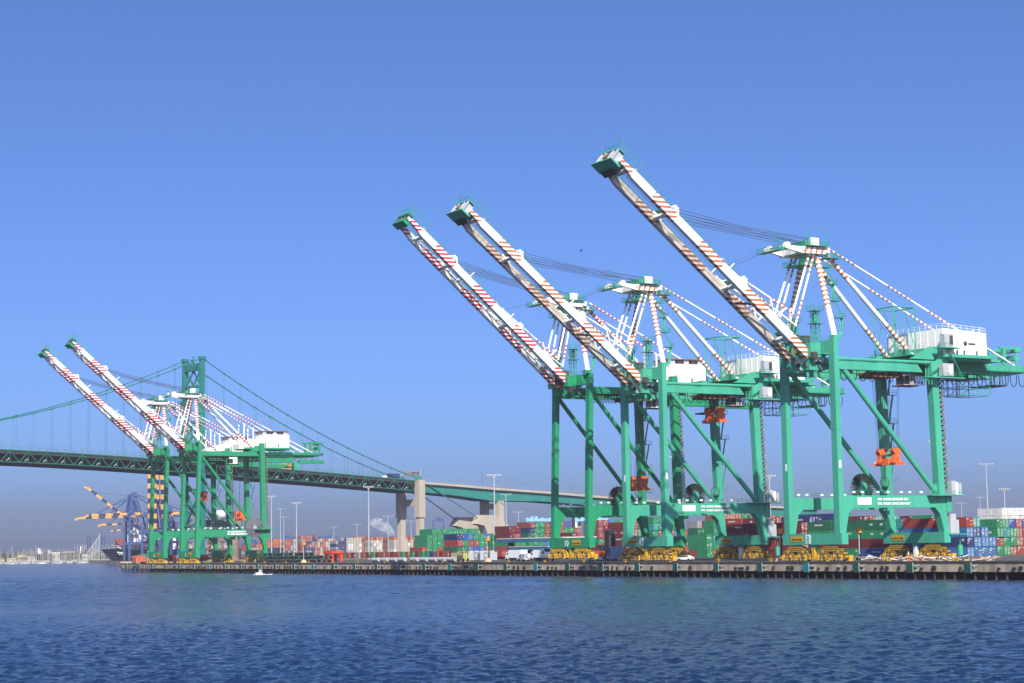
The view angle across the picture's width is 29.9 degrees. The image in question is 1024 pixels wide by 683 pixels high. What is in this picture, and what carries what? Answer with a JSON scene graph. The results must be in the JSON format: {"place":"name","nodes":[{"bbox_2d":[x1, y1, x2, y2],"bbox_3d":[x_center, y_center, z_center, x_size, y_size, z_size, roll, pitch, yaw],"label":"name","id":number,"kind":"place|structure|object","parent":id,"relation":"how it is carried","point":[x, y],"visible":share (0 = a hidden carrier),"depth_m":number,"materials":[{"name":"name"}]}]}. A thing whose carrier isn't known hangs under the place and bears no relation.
{"place":"outdoors","nodes":[
{"label":"outdoors","id":0,"kind":"place"},
{"bbox_2d":[80,558,299,564],"bbox_3d":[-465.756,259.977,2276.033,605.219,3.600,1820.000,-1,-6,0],"label":"terminal ground","id":1,"kind":"structure","parent":0,"point":[105,562],"depth_m":1606.26,"materials":[{"name":"concrete"}]},
{"bbox_2d":[74,496,179,559],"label":"blue gantry crane","id":2,"kind":"object","parent":1,"relation":"on","point":[95,517],"visible":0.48,"depth_m":1590.69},
{"bbox_2d":[84,486,179,560],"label":"blue gantry crane","id":3,"kind":"object","parent":1,"relation":"on","point":[125,527],"visible":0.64,"depth_m":1550.68,"materials":[{"name":"metal"}]},
{"bbox_2d":[84,492,192,560],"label":"blue gantry crane","id":4,"kind":"object","parent":1,"relation":"on","point":[129,514],"visible":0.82,"depth_m":1491.90,"materials":[{"name":"metal"}]},
{"bbox_2d":[98,507,179,534],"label":"blue gantry crane","id":5,"kind":"object","parent":1,"relation":"on","point":[140,523],"visible":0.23,"depth_m":1969.54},
{"bbox_2d":[141,474,171,558],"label":"blue gantry crane","id":6,"kind":"object","parent":1,"relation":"on","point":[158,524],"visible":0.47,"depth_m":1412.25,"materials":[{"name":"metal"}]},
{"bbox_2d":[155,475,178,554],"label":"blue gantry crane","id":7,"kind":"object","parent":1,"relation":"on","point":[172,523],"visible":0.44,"depth_m":1441.18,"materials":[{"name":"metal"}]},
{"bbox_2d":[159,498,225,544],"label":"blue gantry crane","id":8,"kind":"object","parent":1,"relation":"on","point":[191,521],"visible":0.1,"depth_m":1988.76,"materials":[{"name":"metal"}]},
{"bbox_2d":[0,549,1023,682],"bbox_3d":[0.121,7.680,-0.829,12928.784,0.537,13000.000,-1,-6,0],"label":"water","id":9,"kind":"structure","parent":0,"point":[83,623],"depth_m":186.81,"materials":[{"name":"blue liquid"}]},
{"bbox_2d":[0,549,103,563],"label":"boats","id":10,"kind":"object","parent":9,"relation":"on","point":[41,556],"visible":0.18,"depth_m":2075.09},
{"bbox_2d":[101,523,282,560],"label":"container ship","id":11,"kind":"object","parent":9,"relation":"on","point":[115,554],"visible":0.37,"depth_m":1589.50,"materials":[{"name":"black metal"}]},
{"bbox_2d":[0,356,816,562],"bbox_3d":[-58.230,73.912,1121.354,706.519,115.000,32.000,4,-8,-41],"label":"suspension bridge","id":12,"kind":"structure","parent":9,"relation":"in","point":[419,487],"depth_m":1070.75,"materials":[{"name":"green paint"}]},
{"bbox_2d":[400,471,420,475],"bbox_3d":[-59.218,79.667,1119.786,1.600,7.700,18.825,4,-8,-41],"label":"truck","id":13,"kind":"object","parent":12,"relation":"attached to","point":[414,473],"visible":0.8,"depth_m":1118.26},
{"bbox_2d":[119,559,1023,579],"bbox_3d":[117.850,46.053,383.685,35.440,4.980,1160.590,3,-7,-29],"label":"wharf","id":14,"kind":"structure","parent":9,"relation":"in","point":[954,567],"depth_m":495.98,"materials":[{"name":"concrete"}]},
{"bbox_2d":[38,342,287,562],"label":"container crane","id":15,"kind":"object","parent":14,"relation":"on","point":[155,454],"visible":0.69,"depth_m":852.81,"materials":[{"name":"green paint"}]},
{"bbox_2d":[200,464,208,500],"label":"container spreader","id":16,"kind":"object","parent":15,"relation":"hanging from","point":[203,495],"visible":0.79,"depth_m":859.05,"materials":[{"name":"brown metal"}]},
{"bbox_2d":[64,331,323,562],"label":"container crane","id":17,"kind":"object","parent":14,"relation":"on","point":[259,444],"visible":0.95,"depth_m":819.68,"materials":[{"name":"green paint"}]},
{"bbox_2d":[233,459,245,520],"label":"container spreader","id":18,"kind":"object","parent":17,"relation":"hanging from","point":[239,515],"visible":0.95,"depth_m":825.63,"materials":[{"name":"brown metal"}]},
{"bbox_2d":[591,137,1023,560],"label":"container crane","id":19,"kind":"object","parent":14,"relation":"on","point":[932,357],"visible":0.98,"depth_m":450.08,"materials":[{"name":"green paint"}]},
{"bbox_2d":[872,374,903,465],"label":"container spreader","id":20,"kind":"object","parent":19,"relation":"hanging from","point":[882,460],"visible":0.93,"depth_m":456.12,"materials":[{"name":"orange metal"}]},
{"bbox_2d":[852,563,865,571],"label":"fender","id":21,"kind":"object","parent":14,"relation":"attached to","point":[856,567],"visible":1,"depth_m":421.37,"materials":[{"name":"teal rubber"}]},
{"bbox_2d":[906,563,919,572],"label":"fender","id":22,"kind":"object","parent":14,"relation":"attached to","point":[910,567],"visible":1,"depth_m":405.96,"materials":[{"name":"teal rubber"}]},
{"bbox_2d":[865,554,999,560],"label":"lashing rods","id":23,"kind":"object","parent":14,"relation":"on","point":[982,558],"visible":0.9,"depth_m":410.07,"materials":[{"name":"brown metal"}]},
{"bbox_2d":[964,563,976,572],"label":"fender","id":24,"kind":"object","parent":14,"relation":"attached to","point":[968,567],"visible":1,"depth_m":390.60,"materials":[{"name":"teal rubber"}]},
{"bbox_2d":[0,0,1023,552],"label":"sky","id":25,"kind":"structure","parent":0,"point":[226,182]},
{"bbox_2d":[148,557,1023,578],"bbox_3d":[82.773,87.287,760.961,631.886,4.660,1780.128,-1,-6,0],"label":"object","id":26,"kind":"structure","parent":0,"point":[1016,575],"depth_m":495.32,"materials":[{"name":"concrete"}]},
{"bbox_2d":[594,530,615,559],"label":"truck","id":27,"kind":"object","parent":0,"point":[609,539],"visible":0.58,"depth_m":615.11,"materials":[{"name":"black metal"}]},
{"bbox_2d":[203,554,1023,562],"bbox_3d":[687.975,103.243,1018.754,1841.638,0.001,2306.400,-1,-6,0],"label":"container yard ground","id":28,"kind":"structure","parent":0,"point":[1020,557],"depth_m":555.56,"materials":[{"name":"concrete"}]},
{"bbox_2d":[132,555,145,562],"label":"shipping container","id":29,"kind":"object","parent":28,"relation":"on","point":[138,558],"visible":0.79,"depth_m":870.39,"materials":[{"name":"red metal"}]},
{"bbox_2d":[241,536,415,557],"bbox_3d":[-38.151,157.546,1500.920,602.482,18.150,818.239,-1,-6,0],"label":"container stacks","id":30,"kind":"object","parent":28,"relation":"on","point":[352,544],"visible":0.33,"depth_m":1675.79,"materials":[{"name":"multicoloured metal"}]},
{"bbox_2d":[323,551,343,561],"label":"loading frame","id":31,"kind":"object","parent":28,"relation":"on","point":[334,556],"visible":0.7,"depth_m":769.85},
{"bbox_2d":[363,486,373,559],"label":"light mast","id":32,"kind":"object","parent":28,"relation":"on","point":[368,522],"visible":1,"depth_m":895.75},
{"bbox_2d":[457,548,468,561],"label":"forklift","id":33,"kind":"object","parent":28,"relation":"on","point":[462,558],"visible":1,"depth_m":631.48,"materials":[{"name":"paint"}]},
{"bbox_2d":[474,551,484,560],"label":"equipment cabin","id":34,"kind":"object","parent":28,"relation":"on","point":[478,556],"visible":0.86,"depth_m":646.19,"materials":[{"name":"metal"}]},
{"bbox_2d":[484,537,491,561],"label":"beacon post","id":35,"kind":"object","parent":28,"relation":"on","point":[487,559],"visible":1,"depth_m":613.43,"materials":[{"name":"white metal"}]},
{"bbox_2d":[483,550,496,560],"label":"equipment cabin","id":36,"kind":"object","parent":28,"relation":"on","point":[492,555],"visible":0.64,"depth_m":642.00,"materials":[{"name":"metal"}]},
{"bbox_2d":[487,474,500,549],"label":"light mast","id":37,"kind":"object","parent":28,"relation":"on","point":[494,508],"visible":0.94,"depth_m":776.94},
{"bbox_2d":[505,550,526,560],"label":"box truck","id":38,"kind":"object","parent":28,"relation":"on","point":[510,555],"visible":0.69,"depth_m":637.08,"materials":[{"name":"white metal"}]},
{"bbox_2d":[517,554,529,560],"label":"white van","id":39,"kind":"object","parent":28,"relation":"on","point":[523,557],"visible":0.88,"depth_m":603.57,"materials":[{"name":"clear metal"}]},
{"bbox_2d":[530,550,541,560],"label":"box truck","id":40,"kind":"object","parent":28,"relation":"on","point":[534,554],"visible":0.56,"depth_m":632.47,"materials":[{"name":"white metal"}]},
{"bbox_2d":[529,516,548,545],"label":"yard gantry","id":41,"kind":"object","parent":28,"relation":"on","point":[536,519],"visible":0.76,"depth_m":1143.69,"materials":[{"name":"white metal"}]},
{"bbox_2d":[536,548,553,560],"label":"yard tractor","id":42,"kind":"object","parent":28,"relation":"on","point":[545,553],"visible":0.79,"depth_m":600.19,"materials":[{"name":"white metal"}]},
{"bbox_2d":[497,536,596,559],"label":"service canopy","id":43,"kind":"object","parent":28,"relation":"on","point":[511,541],"visible":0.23,"depth_m":691.47,"materials":[{"name":"blue metal"}]},
{"bbox_2d":[392,202,748,558],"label":"container crane","id":44,"kind":"object","parent":28,"relation":"on","point":[563,384],"visible":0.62,"depth_m":541.34,"materials":[{"name":"green paint"}]},
{"bbox_2d":[629,408,649,490],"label":"container spreader","id":45,"kind":"object","parent":44,"relation":"hanging from","point":[642,485],"visible":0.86,"depth_m":551.01,"materials":[{"name":"orange metal"}]},
{"bbox_2d":[328,513,851,558],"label":"stacked containers","id":46,"kind":"object","parent":28,"relation":"on","point":[700,538],"visible":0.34,"depth_m":790.16,"materials":[{"name":"multicoloured metal"}]},
{"bbox_2d":[606,546,623,560],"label":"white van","id":47,"kind":"object","parent":28,"relation":"on","point":[615,553],"visible":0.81,"depth_m":560.28,"materials":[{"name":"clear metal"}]},
{"bbox_2d":[446,192,843,560],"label":"container crane","id":48,"kind":"object","parent":28,"relation":"on","point":[752,380],"visible":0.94,"depth_m":511.17,"materials":[{"name":"green paint"}]},
{"bbox_2d":[702,399,727,423],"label":"container spreader","id":49,"kind":"object","parent":48,"relation":"hanging from","point":[711,418],"visible":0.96,"depth_m":518.61,"materials":[{"name":"orange metal"}]},
{"bbox_2d":[677,555,693,560],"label":"parked car","id":50,"kind":"object","parent":28,"relation":"on","point":[687,557],"visible":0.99,"depth_m":524.36,"materials":[{"name":"white metal"}]},
{"bbox_2d":[766,549,776,557],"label":"shipping container","id":51,"kind":"object","parent":28,"relation":"on","point":[771,551],"visible":0.21,"depth_m":568.80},
{"bbox_2d":[759,541,776,548],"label":"shipping container","id":52,"kind":"object","parent":51,"relation":"on","point":[772,545],"visible":0.34,"depth_m":569.81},
{"bbox_2d":[776,529,784,560],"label":"beacon post","id":53,"kind":"object","parent":28,"relation":"on","point":[779,531],"visible":0.71,"depth_m":460.39,"materials":[{"name":"grey metal"}]},
{"bbox_2d":[845,548,858,556],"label":"shipping container","id":54,"kind":"object","parent":28,"relation":"on","point":[854,552],"visible":0.3,"depth_m":540.28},
{"bbox_2d":[836,539,861,547],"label":"shipping container","id":55,"kind":"object","parent":54,"relation":"on","point":[853,543],"visible":0.59,"depth_m":541.08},
{"bbox_2d":[832,530,859,538],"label":"shipping container","id":56,"kind":"object","parent":55,"relation":"on","point":[852,534],"visible":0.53,"depth_m":540.95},
{"bbox_2d":[832,520,865,529],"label":"shipping container","id":57,"kind":"object","parent":56,"relation":"on","point":[852,525],"visible":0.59,"depth_m":541.12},
{"bbox_2d":[855,528,864,559],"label":"beacon post","id":58,"kind":"object","parent":28,"relation":"on","point":[859,531],"visible":0.61,"depth_m":468.74,"materials":[{"name":"grey metal"}]},
{"bbox_2d":[853,554,874,559],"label":"parked car","id":59,"kind":"object","parent":28,"relation":"on","point":[861,556],"visible":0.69,"depth_m":454.03,"materials":[{"name":"grey metal"}]},
{"bbox_2d":[861,548,885,556],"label":"shipping container","id":60,"kind":"object","parent":28,"relation":"on","point":[877,552],"visible":0.4,"depth_m":532.65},
{"bbox_2d":[861,539,891,547],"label":"shipping container","id":61,"kind":"object","parent":60,"relation":"on","point":[872,543],"visible":0.59,"depth_m":532.55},
{"bbox_2d":[861,529,886,538],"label":"shipping container","id":62,"kind":"object","parent":61,"relation":"on","point":[872,534],"visible":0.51,"depth_m":533.10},
{"bbox_2d":[860,520,885,529],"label":"shipping container","id":63,"kind":"object","parent":62,"relation":"on","point":[872,524],"visible":0.62,"depth_m":533.52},
{"bbox_2d":[947,547,974,556],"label":"shipping container","id":64,"kind":"object","parent":28,"relation":"on","point":[970,551],"visible":0.57,"depth_m":501.73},
{"bbox_2d":[939,537,973,546],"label":"shipping container","id":65,"kind":"object","parent":64,"relation":"on","point":[964,541],"visible":0.59,"depth_m":502.92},
{"bbox_2d":[935,527,973,536],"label":"shipping container","id":66,"kind":"object","parent":65,"relation":"on","point":[966,531],"visible":0.61,"depth_m":502.39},
{"bbox_2d":[934,517,972,527],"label":"shipping container","id":67,"kind":"object","parent":66,"relation":"on","point":[965,521],"visible":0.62,"depth_m":502.48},
{"bbox_2d":[974,547,981,556],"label":"shipping container","id":68,"kind":"object","parent":28,"relation":"on","point":[978,551],"visible":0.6,"depth_m":502.39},
{"bbox_2d":[974,537,981,546],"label":"shipping container","id":69,"kind":"object","parent":68,"relation":"on","point":[977,541],"visible":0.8,"depth_m":502.88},
{"bbox_2d":[982,547,988,556],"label":"shipping container","id":70,"kind":"object","parent":28,"relation":"on","point":[985,551],"visible":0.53,"depth_m":503.87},
{"bbox_2d":[981,537,988,546],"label":"shipping container","id":71,"kind":"object","parent":70,"relation":"on","point":[984,541],"visible":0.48,"depth_m":503.91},
{"bbox_2d":[980,527,988,536],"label":"shipping container","id":72,"kind":"object","parent":71,"relation":"on","point":[983,531],"visible":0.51,"depth_m":504.24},
{"bbox_2d":[991,546,1003,554],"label":"shipping container","id":73,"kind":"object","parent":28,"relation":"on","point":[999,550],"visible":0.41,"depth_m":555.17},
{"bbox_2d":[996,537,1003,545],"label":"shipping container","id":74,"kind":"object","parent":73,"relation":"on","point":[999,541],"visible":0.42,"depth_m":555.39,"materials":[{"name":"red metal"}]},
{"bbox_2d":[988,528,1003,536],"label":"shipping container","id":75,"kind":"object","parent":74,"relation":"on","point":[995,532],"visible":0.58,"depth_m":555.92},
{"bbox_2d":[980,519,1002,527],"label":"shipping container","id":76,"kind":"object","parent":75,"relation":"on","point":[993,523],"visible":0.61,"depth_m":557.08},
{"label":"shipping container","id":77,"kind":"object","parent":28,"relation":"on","visible":0},
{"bbox_2d":[776,540,808,548],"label":"shipping container","id":78,"kind":"object","parent":77,"relation":"on","point":[787,546],"visible":0.19,"depth_m":563.09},
{"bbox_2d":[776,531,807,539],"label":"shipping container","id":79,"kind":"object","parent":78,"relation":"on","point":[801,532],"visible":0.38,"depth_m":558.70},
{"bbox_2d":[776,522,807,531],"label":"shipping container","id":80,"kind":"object","parent":79,"relation":"on","point":[802,526],"visible":0.67,"depth_m":558.40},
{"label":"dock platform ground","id":81,"kind":"structure","parent":0,"visible":0},
{"bbox_2d":[205,510,241,560],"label":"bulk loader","id":82,"kind":"object","parent":81,"relation":"on","point":[222,514],"visible":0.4,"depth_m":1113.14,"materials":[{"name":"grey metal"}]},
{"bbox_2d":[228,537,239,560],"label":"storage silo","id":83,"kind":"object","parent":81,"relation":"on","point":[235,542],"visible":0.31,"depth_m":1121.14,"materials":[{"name":"concrete"}]},
{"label":"shipping container","id":84,"kind":"object","parent":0,"visible":0},
{"bbox_2d":[904,543,928,547],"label":"shipping container","id":85,"kind":"object","parent":84,"relation":"on","point":[911,546],"visible":0.08,"depth_m":519.86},
{"bbox_2d":[903,528,934,532],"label":"shipping container","id":86,"kind":"object","parent":85,"relation":"on","point":[919,530],"visible":0.36,"depth_m":517.34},
{"bbox_2d":[903,518,934,528],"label":"shipping container","id":87,"kind":"object","parent":86,"relation":"on","point":[921,523],"visible":0.84,"depth_m":517.39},
{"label":"shipping container","id":88,"kind":"object","parent":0,"visible":0},
{"bbox_2d":[895,519,907,528],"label":"shipping container","id":89,"kind":"object","parent":88,"relation":"on","point":[899,523],"visible":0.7,"depth_m":524.48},
{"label":"shipping container","id":90,"kind":"object","parent":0,"visible":0},
{"bbox_2d":[808,530,831,533],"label":"shipping container","id":91,"kind":"object","parent":90,"relation":"on","point":[815,532],"visible":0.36,"depth_m":554.52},
{"bbox_2d":[808,521,831,530],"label":"shipping container","id":92,"kind":"object","parent":91,"relation":"on","point":[820,526],"visible":0.82,"depth_m":553.98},
{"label":"shipping container","id":93,"kind":"object","parent":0,"visible":0},
{"bbox_2d":[732,545,750,549],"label":"shipping container","id":94,"kind":"object","parent":93,"relation":"on","point":[737,548],"visible":0.17,"depth_m":583.72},
{"bbox_2d":[726,532,749,535],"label":"shipping container","id":95,"kind":"object","parent":94,"relation":"on","point":[736,534],"visible":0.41,"depth_m":584.52,"materials":[{"name":"black metal"}]},
{"bbox_2d":[726,524,749,532],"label":"shipping container","id":96,"kind":"object","parent":95,"relation":"on","point":[736,528],"visible":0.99,"depth_m":584.57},
{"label":"shipping container","id":97,"kind":"object","parent":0,"visible":0},
{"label":"shipping container","id":98,"kind":"object","parent":97,"relation":"on","visible":0},
{"bbox_2d":[798,516,814,521],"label":"shipping container","id":99,"kind":"object","parent":98,"relation":"on","point":[807,519],"visible":0.45,"depth_m":628.16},
{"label":"shipping container","id":100,"kind":"object","parent":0,"visible":0},
{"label":"shipping container","id":101,"kind":"object","parent":100,"relation":"on","visible":0},
{"bbox_2d":[743,518,769,523],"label":"shipping container","id":102,"kind":"object","parent":101,"relation":"on","point":[748,520],"visible":0.3,"depth_m":644.16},
{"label":"shipping container","id":103,"kind":"object","parent":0,"visible":0},
{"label":"shipping container","id":104,"kind":"object","parent":103,"relation":"on","visible":0},
{"bbox_2d":[848,516,869,520],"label":"shipping container","id":105,"kind":"object","parent":104,"relation":"on","point":[853,518],"visible":0.49,"depth_m":639.93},
{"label":"shipping container","id":106,"kind":"object","parent":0,"visible":0},
{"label":"shipping container","id":107,"kind":"object","parent":106,"relation":"on","visible":0},
{"bbox_2d":[911,515,934,518],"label":"shipping container","id":108,"kind":"object","parent":107,"relation":"on","point":[922,516],"visible":0.24,"depth_m":642.80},
{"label":"shipping container","id":109,"kind":"object","parent":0,"visible":0},
{"bbox_2d":[725,518,742,524],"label":"shipping container","id":110,"kind":"object","parent":109,"relation":"on","point":[734,521],"visible":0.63,"depth_m":651.73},
{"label":"shipping container","id":111,"kind":"object","parent":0,"visible":0},
{"bbox_2d":[978,515,1006,518],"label":"shipping container","id":112,"kind":"object","parent":111,"relation":"on","point":[995,517],"visible":0.48,"depth_m":675.79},
{"bbox_2d":[977,508,1006,515],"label":"shipping container","id":113,"kind":"object","parent":112,"relation":"on","point":[991,511],"visible":1,"depth_m":677.71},
{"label":"shipping container","id":114,"kind":"object","parent":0,"visible":0},
{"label":"shipping container","id":115,"kind":"object","parent":114,"relation":"on","visible":0},
{"bbox_2d":[616,537,621,543],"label":"shipping container","id":116,"kind":"object","parent":115,"relation":"on","point":[618,540],"visible":0.18,"depth_m":700.55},
{"bbox_2d":[615,529,622,536],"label":"shipping container","id":117,"kind":"object","parent":116,"relation":"on","point":[619,532],"visible":0.35,"depth_m":700.65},
{"bbox_2d":[608,522,622,529],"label":"shipping container","id":118,"kind":"object","parent":117,"relation":"on","point":[615,525],"visible":0.56,"depth_m":703.08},
{"bbox_3d":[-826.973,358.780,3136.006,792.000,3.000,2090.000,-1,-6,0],"label":"far shore","id":119,"kind":"structure","parent":0,"visible":0},
{"bbox_2d":[0,551,107,560],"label":"shore trees","id":120,"kind":"object","parent":119,"relation":"on","point":[72,556],"visible":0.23,"depth_m":2133.23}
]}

